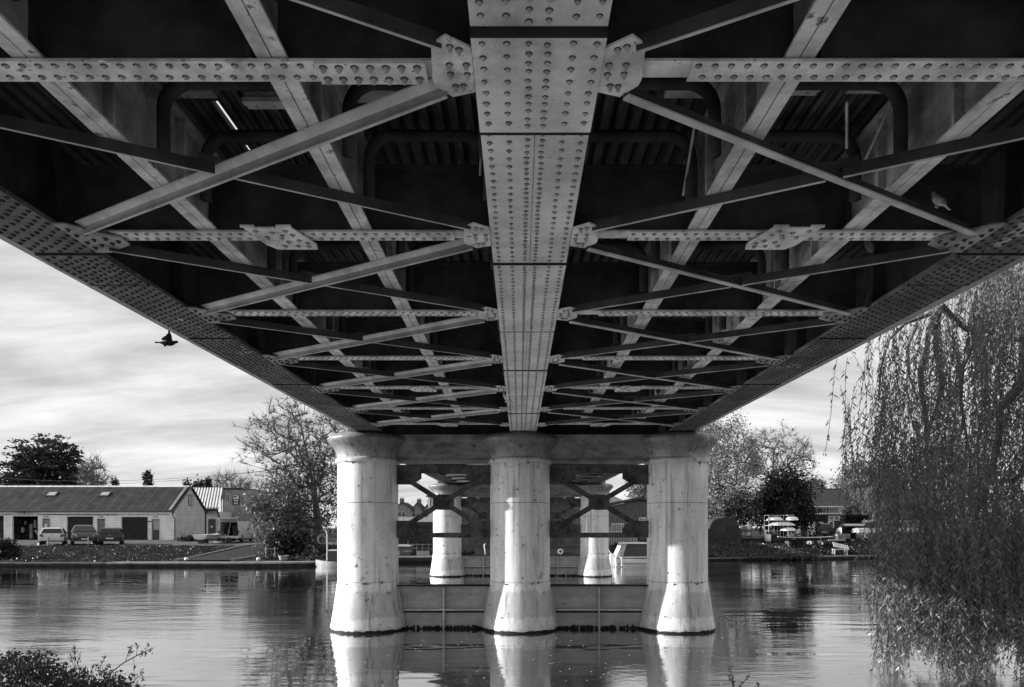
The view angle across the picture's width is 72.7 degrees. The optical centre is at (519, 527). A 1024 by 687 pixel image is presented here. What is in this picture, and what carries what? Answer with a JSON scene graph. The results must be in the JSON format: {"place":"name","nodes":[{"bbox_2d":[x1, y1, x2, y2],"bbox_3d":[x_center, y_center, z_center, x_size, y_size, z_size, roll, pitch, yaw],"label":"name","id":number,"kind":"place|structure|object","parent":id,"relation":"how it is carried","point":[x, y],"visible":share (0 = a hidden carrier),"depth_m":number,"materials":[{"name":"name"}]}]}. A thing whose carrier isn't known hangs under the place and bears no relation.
{"place":"outdoors","nodes":[
{"label":"outdoors","id":0,"kind":"place"},
{"bbox_2d":[155,331,177,346],"bbox_3d":[-7.333,-3.949,14.445,0.462,0.376,0.219,0,0,-8],"label":"pigeon","id":1,"kind":"object","parent":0,"point":[168,339],"visible":0.98,"depth_m":14.45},
{"bbox_2d":[214,539,336,545],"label":"yard road","id":2,"kind":"structure","parent":0,"point":[248,543],"depth_m":60.93,"materials":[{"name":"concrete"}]},
{"bbox_2d":[134,636,861,685],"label":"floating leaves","id":3,"kind":"object","parent":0,"point":[524,649],"visible":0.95,"depth_m":12.54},
{"bbox_2d":[0,528,1017,561],"bbox_3d":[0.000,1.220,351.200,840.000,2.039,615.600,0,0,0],"label":"bank ground","id":4,"kind":"structure","parent":0,"point":[757,536],"depth_m":52.30,"materials":[{"name":"grey plant"}]},
{"bbox_2d":[0,536,23,558],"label":"overgrown bush","id":5,"kind":"object","parent":4,"relation":"on","point":[7,548],"visible":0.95,"depth_m":45.91,"materials":[{"name":"black plant"}]},
{"bbox_2d":[0,433,105,485],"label":"broad tree","id":6,"kind":"object","parent":4,"relation":"on","point":[34,465],"visible":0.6,"depth_m":109.59,"materials":[{"name":"black plant"}]},
{"bbox_2d":[0,562,106,566],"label":"river wall","id":7,"kind":"structure","parent":4,"relation":"on","point":[52,564],"depth_m":42.95,"materials":[{"name":"concrete"}]},
{"bbox_2d":[71,450,119,485],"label":"poplar","id":8,"kind":"object","parent":4,"relation":"on","point":[96,466],"visible":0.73,"depth_m":105.68,"materials":[{"name":"grey plant"}]},
{"bbox_2d":[0,486,207,539],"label":"workshop shed","id":9,"kind":"structure","parent":4,"relation":"on","point":[136,512],"depth_m":70.83,"materials":[{"name":"grey brick"}]},
{"bbox_2d":[41,518,50,529],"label":"door","id":10,"kind":"structure","parent":9,"relation":"in","point":[45,522],"depth_m":70.09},
{"bbox_2d":[66,516,93,539],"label":"garage door","id":11,"kind":"structure","parent":9,"relation":"in","point":[72,520],"depth_m":70.10,"materials":[{"name":"metal"}]},
{"bbox_2d":[96,518,105,530],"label":"door","id":12,"kind":"structure","parent":9,"relation":"in","point":[101,521],"depth_m":70.09,"materials":[{"name":"grey wood"}]},
{"bbox_2d":[121,516,148,539],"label":"garage door","id":13,"kind":"structure","parent":9,"relation":"in","point":[135,527],"depth_m":70.10,"materials":[{"name":"metal"}]},
{"bbox_2d":[151,518,159,539],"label":"door","id":14,"kind":"structure","parent":9,"relation":"in","point":[155,522],"depth_m":70.09,"materials":[{"name":"wood"}]},
{"bbox_2d":[188,494,192,505],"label":"window","id":15,"kind":"structure","parent":9,"relation":"in","point":[190,497],"depth_m":73.38,"materials":[{"name":"grey glass"}]},
{"bbox_2d":[108,475,119,485],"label":"conifer","id":16,"kind":"object","parent":4,"relation":"on","point":[114,482],"visible":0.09,"depth_m":99.84,"materials":[{"name":"grey plant"}]},
{"bbox_2d":[0,543,232,561],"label":"rough grass","id":17,"kind":"structure","parent":4,"relation":"on","point":[52,556],"depth_m":49.01,"materials":[{"name":"plant"}]},
{"bbox_2d":[24,546,216,546],"bbox_3d":[-43.005,1.455,55.175,37.990,0.090,0.350,0,0,0],"label":"car park kerb","id":18,"kind":"object","parent":4,"relation":"on","point":[124,546],"visible":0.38,"depth_m":55.00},
{"bbox_2d":[11,540,253,545],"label":"car park asphalt","id":19,"kind":"object","parent":4,"relation":"on","point":[129,542],"visible":0.55,"depth_m":63.18,"materials":[{"name":"asphalt"}]},
{"bbox_2d":[39,528,68,544],"bbox_3d":[-39.038,0.680,58.394,2.120,1.440,4.155,0,0,-30],"label":"parked car","id":20,"kind":"object","parent":19,"relation":"on","point":[56,534],"visible":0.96,"depth_m":56.79,"materials":[{"name":"silver metal"}]},
{"bbox_2d":[69,525,98,544],"bbox_3d":[-36.658,0.566,58.598,2.200,1.660,4.455,0,0,-34],"label":"parked car","id":21,"kind":"object","parent":19,"relation":"on","point":[80,532],"visible":0.93,"depth_m":57.30,"materials":[{"name":"paint"}]},
{"bbox_2d":[98,528,125,544],"bbox_3d":[-34.329,0.676,58.593,2.120,1.440,4.155,0,0,-27],"label":"parked car","id":22,"kind":"object","parent":19,"relation":"on","point":[110,534],"visible":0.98,"depth_m":56.94,"materials":[{"name":"black paint"}]},
{"bbox_2d":[198,537,249,543],"bbox_3d":[-26.452,1.105,62.604,1.693,0.520,4.828,0,0,40],"label":"boat trailer","id":23,"kind":"object","parent":19,"relation":"on","point":[228,540],"visible":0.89,"depth_m":61.89,"materials":[{"name":"black metal"}]},
{"bbox_2d":[192,533,225,539],"bbox_3d":[-27.526,0.710,63.007,1.410,0.610,6.016,0,0,1],"label":"open boat","id":24,"kind":"object","parent":23,"relation":"on","point":[205,536],"visible":0.69,"depth_m":60.56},
{"bbox_2d":[217,518,254,541],"bbox_3d":[-26.319,0.185,64.686,1.880,2.190,5.570,0,0,-5],"label":"parked van","id":25,"kind":"object","parent":19,"relation":"on","point":[233,528],"visible":0.82,"depth_m":63.53,"materials":[{"name":"white paint"}]},
{"bbox_2d":[141,469,154,485],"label":"conifer","id":26,"kind":"object","parent":4,"relation":"on","point":[147,476],"visible":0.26,"depth_m":99.70,"materials":[{"name":"black plant"}]},
{"bbox_2d":[173,533,197,541],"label":"weed clump","id":27,"kind":"object","parent":4,"relation":"on","point":[189,537],"visible":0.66,"depth_m":65.60,"materials":[{"name":"grey plant"}]},
{"bbox_2d":[182,478,191,485],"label":"conifer","id":28,"kind":"object","parent":4,"relation":"on","point":[186,483],"visible":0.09,"depth_m":99.75,"materials":[{"name":"black plant"}]},
{"bbox_2d":[189,474,204,487],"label":"tree","id":29,"kind":"object","parent":4,"relation":"on","point":[197,484],"visible":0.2,"depth_m":103.48,"materials":[{"name":"grey plant"}]},
{"bbox_2d":[203,476,213,487],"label":"conifer","id":30,"kind":"object","parent":4,"relation":"on","point":[208,483],"visible":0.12,"depth_m":101.72,"materials":[{"name":"black plant"}]},
{"bbox_2d":[106,561,315,566],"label":"river wall","id":31,"kind":"structure","parent":4,"relation":"on","point":[217,564],"depth_m":42.50,"materials":[{"name":"concrete"}]},
{"bbox_2d":[193,487,231,533],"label":"workshop annexe","id":32,"kind":"structure","parent":4,"relation":"on","point":[210,497],"depth_m":80.75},
{"bbox_2d":[208,519,215,533],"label":"door","id":33,"kind":"structure","parent":32,"relation":"in","point":[211,522],"depth_m":79.96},
{"bbox_2d":[175,544,254,560],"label":"slipway kerb","id":34,"kind":"structure","parent":4,"relation":"on","point":[179,559],"depth_m":48.85,"materials":[{"name":"concrete"}]},
{"bbox_2d":[182,545,269,559],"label":"slipway","id":35,"kind":"structure","parent":4,"relation":"on","point":[244,551],"depth_m":48.68,"materials":[{"name":"concrete"}]},
{"bbox_2d":[208,467,255,499],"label":"bare thicket tree","id":36,"kind":"object","parent":4,"relation":"on","point":[217,481],"visible":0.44,"depth_m":109.18,"materials":[{"name":"grey plant"}]},
{"bbox_2d":[221,488,265,536],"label":"rendered building","id":37,"kind":"structure","parent":4,"relation":"on","point":[231,500],"depth_m":84.00,"materials":[{"name":"paint"}]},
{"bbox_2d":[230,554,259,561],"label":"slipway kerb","id":38,"kind":"structure","parent":4,"relation":"on","point":[241,558],"depth_m":45.44,"materials":[{"name":"concrete"}]},
{"bbox_2d":[234,471,320,549],"bbox_3d":[-17.624,-1.088,50.963,5.465,6.084,6.899,0,0,0],"label":"leafy riverside tree","id":39,"kind":"object","parent":4,"relation":"on","point":[276,498],"visible":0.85,"depth_m":49.94,"materials":[{"name":"grey plant"}]},
{"bbox_2d":[278,555,288,559],"bbox_3d":[-15.247,1.925,45.000,0.660,0.290,0.643,0,0,0],"label":"plastic tub","id":40,"kind":"object","parent":4,"relation":"on","point":[283,557],"visible":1,"depth_m":44.79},
{"bbox_2d":[256,515,312,540],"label":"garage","id":41,"kind":"structure","parent":4,"relation":"on","point":[274,519],"depth_m":64.00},
{"bbox_2d":[223,393,346,545],"bbox_3d":[-16.910,-4.550,53.297,11.522,12.824,9.643,0,0,0],"label":"riverside tree","id":42,"kind":"object","parent":4,"relation":"on","point":[322,455],"visible":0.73,"depth_m":52.09,"materials":[{"name":"grey plant"}]},
{"bbox_2d":[259,523,317,558],"bbox_3d":[-15.721,1.030,47.447,3.968,2.866,3.257,0,0,0],"label":"dark bush","id":43,"kind":"object","parent":4,"relation":"on","point":[287,540],"visible":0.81,"depth_m":46.82,"materials":[{"name":"black plant"}]},
{"bbox_2d":[249,543,336,560],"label":"undergrowth","id":44,"kind":"object","parent":4,"relation":"on","point":[296,556],"visible":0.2,"depth_m":46.02,"materials":[{"name":"grey plant"}]},
{"bbox_2d":[269,435,336,542],"bbox_3d":[-16.311,-2.862,55.188,6.414,9.676,8.253,0,0,0],"label":"leafy riverside tree","id":45,"kind":"object","parent":4,"relation":"on","point":[333,505],"visible":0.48,"depth_m":54.32,"materials":[{"name":"grey plant"}]},
{"bbox_2d":[301,535,333,559],"bbox_3d":[-13.640,1.440,47.014,2.292,2.053,2.251,0,0,-30],"label":"dark bush","id":46,"kind":"object","parent":4,"relation":"on","point":[315,550],"visible":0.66,"depth_m":46.66,"materials":[{"name":"black plant"}]},
{"bbox_2d":[398,497,413,516],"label":"terraced house","id":47,"kind":"structure","parent":4,"relation":"on","point":[405,509],"depth_m":150.00,"materials":[{"name":"brick"}]},
{"bbox_2d":[398,517,427,521],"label":"garden wall","id":48,"kind":"structure","parent":4,"relation":"on","point":[424,519],"depth_m":110.00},
{"bbox_2d":[398,541,431,550],"bbox_3d":[-8.121,1.499,52.990,2.962,1.002,0.180,0,0,0],"label":"quay railing","id":49,"kind":"object","parent":4,"relation":"on","point":[416,545],"visible":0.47,"depth_m":52.90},
{"bbox_2d":[398,522,432,547],"bbox_3d":[-8.550,0.549,57.100,3.152,2.103,0.200,0,0,0],"label":"garden fence","id":50,"kind":"object","parent":4,"relation":"on","point":[426,527],"visible":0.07,"depth_m":57.00,"materials":[{"name":"wood"}]},
{"bbox_2d":[412,498,424,516],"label":"terraced house","id":51,"kind":"structure","parent":4,"relation":"on","point":[418,507],"depth_m":152.00,"materials":[{"name":"brick"}]},
{"bbox_2d":[426,495,432,521],"bbox_3d":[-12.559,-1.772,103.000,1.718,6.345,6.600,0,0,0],"label":"corner house","id":52,"kind":"structure","parent":4,"relation":"on","point":[430,504],"depth_m":100.00,"materials":[{"name":"paint"}]},
{"bbox_2d":[414,549,614,554],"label":"undergrowth","id":53,"kind":"object","parent":4,"relation":"on","point":[463,553],"visible":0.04,"depth_m":52.29,"materials":[{"name":"grey plant"}]},
{"bbox_2d":[462,502,579,552],"bbox_3d":[0.100,-0.150,56.050,12.000,6.100,6.300,0,0,0],"label":"bridge abutment","id":54,"kind":"object","parent":4,"relation":"on","point":[469,544],"depth_m":53.20,"materials":[{"name":"concrete"}]},
{"bbox_2d":[609,523,636,544],"bbox_3d":[8.449,0.507,57.025,2.414,1.786,0.170,0,0,0],"label":"paling fence","id":55,"kind":"object","parent":4,"relation":"on","point":[616,524],"visible":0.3,"depth_m":57.00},
{"bbox_2d":[609,496,646,538],"bbox_3d":[10.504,-0.959,66.850,6.856,4.719,10.300,0,0,0],"label":"boathouse","id":56,"kind":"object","parent":4,"relation":"on","point":[635,509],"visible":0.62,"depth_m":62.00,"materials":[{"name":"metal"}]},
{"bbox_2d":[624,464,646,498],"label":"pale leaved tree","id":57,"kind":"object","parent":4,"relation":"on","point":[638,491],"visible":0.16,"depth_m":74.15,"materials":[{"name":"grey plant"}]},
{"bbox_2d":[610,538,823,559],"bbox_3d":[15.155,1.554,55.290,15.158,1.830,7.979,0,0,0],"label":"ivy cover","id":58,"kind":"object","parent":4,"relation":"on","point":[734,549],"visible":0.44,"depth_m":55.08,"materials":[{"name":"grey plant"}]},
{"bbox_2d":[708,518,740,542],"bbox_3d":[17.388,0.275,60.730,2.776,2.286,3.540,0,0,0],"label":"arched shelter","id":59,"kind":"object","parent":4,"relation":"on","point":[723,529],"visible":0.72,"depth_m":59.00,"materials":[{"name":"fabric"}]},
{"bbox_2d":[700,410,770,521],"bbox_3d":[18.091,-5.518,64.259,9.544,13.520,11.293,0,0,0],"label":"pale leaved tree","id":60,"kind":"object","parent":4,"relation":"on","point":[715,457],"visible":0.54,"depth_m":62.09,"materials":[{"name":"grey plant"}]},
{"bbox_2d":[709,481,766,531],"bbox_3d":[19.867,-1.807,65.790,6.645,6.030,6.109,0,0,-24],"label":"understorey tree","id":61,"kind":"object","parent":4,"relation":"on","point":[745,515],"visible":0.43,"depth_m":64.69,"materials":[{"name":"grey plant"}]},
{"bbox_2d":[740,524,752,541],"bbox_3d":[19.716,0.496,61.700,1.085,1.699,2.660,0,0,0],"label":"canoe trestle","id":62,"kind":"object","parent":4,"relation":"on","point":[751,530],"visible":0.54,"depth_m":60.38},
{"bbox_2d":[742,525,750,529],"bbox_3d":[20.275,-0.062,62.250,0.720,0.406,4.648,0,0,14],"label":"canoe","id":63,"kind":"object","parent":62,"relation":"on","point":[745,527],"visible":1,"depth_m":60.80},
{"bbox_2d":[729,419,823,534],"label":"bare tree","id":64,"kind":"object","parent":4,"relation":"on","point":[802,458],"visible":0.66,"depth_m":70.90,"materials":[{"name":"grey plant"}]},
{"bbox_2d":[764,515,793,538],"bbox_3d":[23.305,0.009,61.950,2.699,2.375,1.160,0,0,0],"label":"canoe rack","id":65,"kind":"object","parent":4,"relation":"on","point":[783,520],"visible":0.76,"depth_m":62.47,"materials":[{"name":"metal"}]},
{"bbox_2d":[767,517,782,519],"bbox_3d":[22.721,-0.839,61.955,1.459,0.328,0.800,0,0,0],"label":"canoe","id":66,"kind":"object","parent":65,"relation":"on","point":[775,518],"visible":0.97,"depth_m":61.66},
{"bbox_2d":[769,522,794,525],"bbox_3d":[23.341,-0.383,61.955,2.407,0.328,0.800,0,0,0],"label":"canoe","id":67,"kind":"object","parent":65,"relation":"on","point":[780,524],"visible":0.98,"depth_m":61.66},
{"bbox_2d":[780,527,795,530],"bbox_3d":[23.907,0.091,61.955,1.422,0.328,0.800,0,0,0],"label":"canoe","id":68,"kind":"object","parent":65,"relation":"on","point":[786,529],"visible":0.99,"depth_m":61.68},
{"bbox_2d":[785,517,798,519],"bbox_3d":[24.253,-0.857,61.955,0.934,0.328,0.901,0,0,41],"label":"canoe","id":69,"kind":"object","parent":65,"relation":"on","point":[793,518],"visible":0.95,"depth_m":61.66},
{"bbox_2d":[750,463,822,537],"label":"dark round tree","id":70,"kind":"object","parent":4,"relation":"on","point":[783,493],"visible":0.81,"depth_m":66.18,"materials":[{"name":"black plant"}]},
{"bbox_2d":[770,532,802,543],"bbox_3d":[23.355,1.000,60.926,3.171,1.400,1.114,0,0,-22],"label":"covered gear","id":71,"kind":"object","parent":4,"relation":"on","point":[774,537],"visible":0.42,"depth_m":60.39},
{"bbox_2d":[708,555,873,560],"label":"river wall","id":72,"kind":"structure","parent":4,"relation":"on","point":[767,558],"depth_m":52.41,"materials":[{"name":"grey concrete"}]},
{"bbox_2d":[785,541,820,549],"bbox_3d":[23.783,1.475,58.450,2.664,0.766,0.900,0,0,0],"label":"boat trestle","id":73,"kind":"object","parent":4,"relation":"on","point":[817,544],"visible":0.61,"depth_m":58.09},
{"bbox_2d":[777,536,832,540],"bbox_3d":[24.171,0.892,58.750,6.200,0.414,0.680,0,0,-24],"label":"rowing boat","id":74,"kind":"object","parent":73,"relation":"on","point":[805,538],"visible":1,"depth_m":58.34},
{"bbox_2d":[772,478,855,536],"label":"brick house","id":75,"kind":"structure","parent":4,"relation":"on","point":[826,508],"depth_m":78.07,"materials":[{"name":"brick"}]},
{"bbox_2d":[806,472,826,487],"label":"tree","id":76,"kind":"object","parent":4,"relation":"on","point":[820,483],"visible":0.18,"depth_m":107.26,"materials":[{"name":"grey plant"}]},
{"bbox_2d":[759,538,918,554],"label":"rough grass","id":77,"kind":"structure","parent":4,"relation":"on","point":[804,546],"depth_m":58.14,"materials":[{"name":"plant"}]},
{"bbox_2d":[765,534,770,540],"bbox_3d":[21.424,0.846,60.000,0.500,0.600,0.500,0,0,0],"label":"water butt","id":78,"kind":"object","parent":77,"relation":"on","point":[767,537],"visible":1,"depth_m":59.80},
{"bbox_2d":[806,541,823,544],"bbox_3d":[25.323,1.130,59.861,1.454,0.720,0.877,0,0,0],"label":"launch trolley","id":79,"kind":"object","parent":77,"relation":"on","point":[812,542],"visible":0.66,"depth_m":59.50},
{"bbox_2d":[824,534,853,543],"bbox_3d":[28.326,0.990,61.775,2.243,0.950,1.350,0,0,0],"label":"boat trailer","id":80,"kind":"object","parent":4,"relation":"on","point":[842,538],"visible":0.91,"depth_m":61.30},
{"bbox_2d":[836,526,841,533],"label":"parked car","id":81,"kind":"object","parent":4,"relation":"on","point":[839,530],"visible":0.2,"depth_m":74.04,"materials":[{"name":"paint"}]},
{"bbox_2d":[832,542,848,554],"bbox_3d":[25.958,1.723,56.195,1.451,1.150,0.690,0,0,0],"label":"slatted bench","id":82,"kind":"object","parent":4,"relation":"on","point":[841,546],"visible":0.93,"depth_m":56.33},
{"bbox_2d":[835,500,869,517],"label":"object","id":83,"kind":"object","parent":4,"relation":"on","point":[852,509],"visible":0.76,"depth_m":72.43,"materials":[{"name":"grey plant"}]},
{"bbox_2d":[840,514,869,537],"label":"hedge","id":84,"kind":"object","parent":4,"relation":"on","point":[854,519],"visible":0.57,"depth_m":70.08,"materials":[{"name":"black plant"}]},
{"bbox_2d":[828,449,896,490],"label":"willow","id":85,"kind":"object","parent":4,"relation":"on","point":[839,482],"visible":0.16,"depth_m":123.40,"materials":[{"name":"grey plant"}]},
{"bbox_2d":[847,487,892,519],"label":"gabled house","id":86,"kind":"structure","parent":4,"relation":"on","point":[865,496],"depth_m":95.00,"materials":[{"name":"tile"}]},
{"bbox_2d":[851,528,917,532],"bbox_3d":[33.264,0.187,62.250,8.882,0.410,0.900,0,0,-23],"label":"rowing shell","id":87,"kind":"object","parent":4,"relation":"on","point":[858,530],"visible":0.26,"depth_m":60.53},
{"bbox_2d":[856,522,913,540],"bbox_3d":[33.707,0.367,63.992,4.815,1.900,1.880,0,0,-7],"label":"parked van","id":88,"kind":"object","parent":4,"relation":"on","point":[859,535],"visible":0.2,"depth_m":63.62,"materials":[{"name":"grey metal"}]},
{"bbox_2d":[879,483,943,532],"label":"long house","id":89,"kind":"structure","parent":4,"relation":"on","point":[908,495],"depth_m":98.00,"materials":[{"name":"brick"}]},
{"bbox_2d":[880,431,1010,522],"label":"tree","id":90,"kind":"object","parent":4,"relation":"on","point":[947,475],"visible":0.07,"depth_m":114.03,"materials":[{"name":"grey plant"}]},
{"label":"boat rack","id":91,"kind":"object","parent":4,"relation":"on","visible":0},
{"bbox_2d":[841,524,918,525],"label":"rowing shell","id":92,"kind":"object","parent":91,"relation":"on","point":[854,524],"visible":0.34,"depth_m":66.14},
{"bbox_2d":[0,558,1023,686],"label":"river water","id":93,"kind":"structure","parent":0,"point":[791,623],"depth_m":15.13,"materials":[{"name":"liquid"}]},
{"bbox_2d":[316,529,336,567],"bbox_3d":[-10.887,1.386,43.000,3.375,2.629,1.800,0,0,0],"label":"moored workboat","id":94,"kind":"object","parent":93,"relation":"on","point":[330,561],"visible":0.38,"depth_m":42.50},
{"bbox_2d":[317,534,326,543],"bbox_3d":[-12.020,0.695,42.500,0.634,0.624,0.050,0,0,0],"label":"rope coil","id":95,"kind":"object","parent":94,"relation":"hanging from","point":[319,536],"visible":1,"depth_m":42.48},
{"bbox_2d":[398,545,432,562],"bbox_3d":[-10.110,1.978,49.000,8.348,1.645,2.160,0,0,0],"label":"narrowboat","id":96,"kind":"object","parent":93,"relation":"on","point":[406,554],"visible":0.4,"depth_m":48.18},
{"bbox_2d":[428,483,612,576],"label":"bridge pier","id":97,"kind":"structure","parent":93,"relation":"in","point":[449,559],"depth_m":34.44,"materials":[{"name":"paint"}]},
{"bbox_2d":[437,480,604,497],"bbox_3d":[0.103,-3.081,44.025,8.418,1.838,18.250,0,0,0],"label":"bridge span","id":98,"kind":"object","parent":97,"relation":"on","point":[550,497],"visible":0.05,"depth_m":36.15,"materials":[{"name":"paint"}]},
{"bbox_2d":[347,418,699,482],"bbox_3d":[0.103,-3.081,25.725,8.418,1.838,18.250,0,0,0],"label":"bridge span","id":99,"kind":"object","parent":97,"relation":"on","point":[556,429],"visible":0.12,"depth_m":17.85,"materials":[{"name":"paint"}]},
{"bbox_2d":[327,431,717,633],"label":"bridge pier","id":100,"kind":"structure","parent":93,"relation":"in","point":[519,474],"depth_m":16.11,"materials":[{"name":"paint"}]},
{"bbox_2d":[0,0,1023,432],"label":"bridge span","id":101,"kind":"object","parent":100,"relation":"on","point":[674,214],"visible":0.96,"depth_m":5.19,"materials":[{"name":"paint"}]},
{"bbox_2d":[864,241,873,253],"bbox_3d":[3.641,-2.902,7.210,0.170,0.229,0.076,0,0,-20],"label":"pigeon","id":102,"kind":"object","parent":101,"relation":"on","point":[869,246],"visible":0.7,"depth_m":7.18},
{"bbox_2d":[931,191,950,209],"bbox_3d":[3.034,-2.358,5.018,0.061,0.184,0.137,0,0,-25],"label":"pigeon","id":103,"kind":"object","parent":101,"relation":"on","point":[938,200],"visible":1,"depth_m":5.01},
{"bbox_2d":[475,545,613,557],"bbox_3d":[1.864,1.978,49.000,13.127,1.645,2.160,0,0,0],"label":"narrowboat","id":104,"kind":"object","parent":93,"relation":"on","point":[561,549],"visible":0.17,"depth_m":48.26},
{"bbox_2d":[609,542,646,566],"bbox_3d":[7.676,1.800,44.130,3.904,1.800,2.561,0,0,0],"label":"cabin cruiser","id":105,"kind":"object","parent":93,"relation":"on","point":[629,554],"visible":0.59,"depth_m":43.21,"materials":[{"name":"plastic"}]},
{"bbox_2d":[0,101,1023,527],"label":"sky","id":106,"kind":"structure","parent":0,"point":[77,363],"materials":[{"name":"white"}]},
{"bbox_2d":[807,523,832,536],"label":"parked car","id":107,"kind":"object","parent":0,"point":[825,529],"visible":0.71,"depth_m":69.15,"materials":[{"name":"black paint"}]},
{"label":"near bank ground","id":108,"kind":"structure","parent":0,"visible":0},
{"bbox_2d":[0,642,152,686],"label":"bramble bush","id":109,"kind":"object","parent":108,"relation":"on","point":[31,674],"visible":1,"depth_m":4.97,"materials":[{"name":"black plant"}]},
{"bbox_2d":[727,665,759,686],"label":"waterside twig","id":110,"kind":"object","parent":108,"relation":"on","point":[733,682],"visible":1,"depth_m":5.60,"materials":[{"name":"grey plant"}]},
{"bbox_2d":[825,261,1023,686],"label":"weeping willow","id":111,"kind":"object","parent":108,"relation":"on","point":[958,601],"visible":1,"depth_m":10.07,"materials":[{"name":"grey plant"}]},
{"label":"telegraph pole","id":112,"kind":"object","parent":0,"visible":0},
{"bbox_2d":[0,471,261,484],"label":"overhead wire","id":113,"kind":"object","parent":112,"relation":"attached to","point":[158,481],"visible":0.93,"depth_m":82.35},
{"bbox_2d":[5,471,258,480],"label":"overhead wire","id":114,"kind":"object","parent":112,"relation":"attached to","point":[131,480],"visible":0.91,"depth_m":82.91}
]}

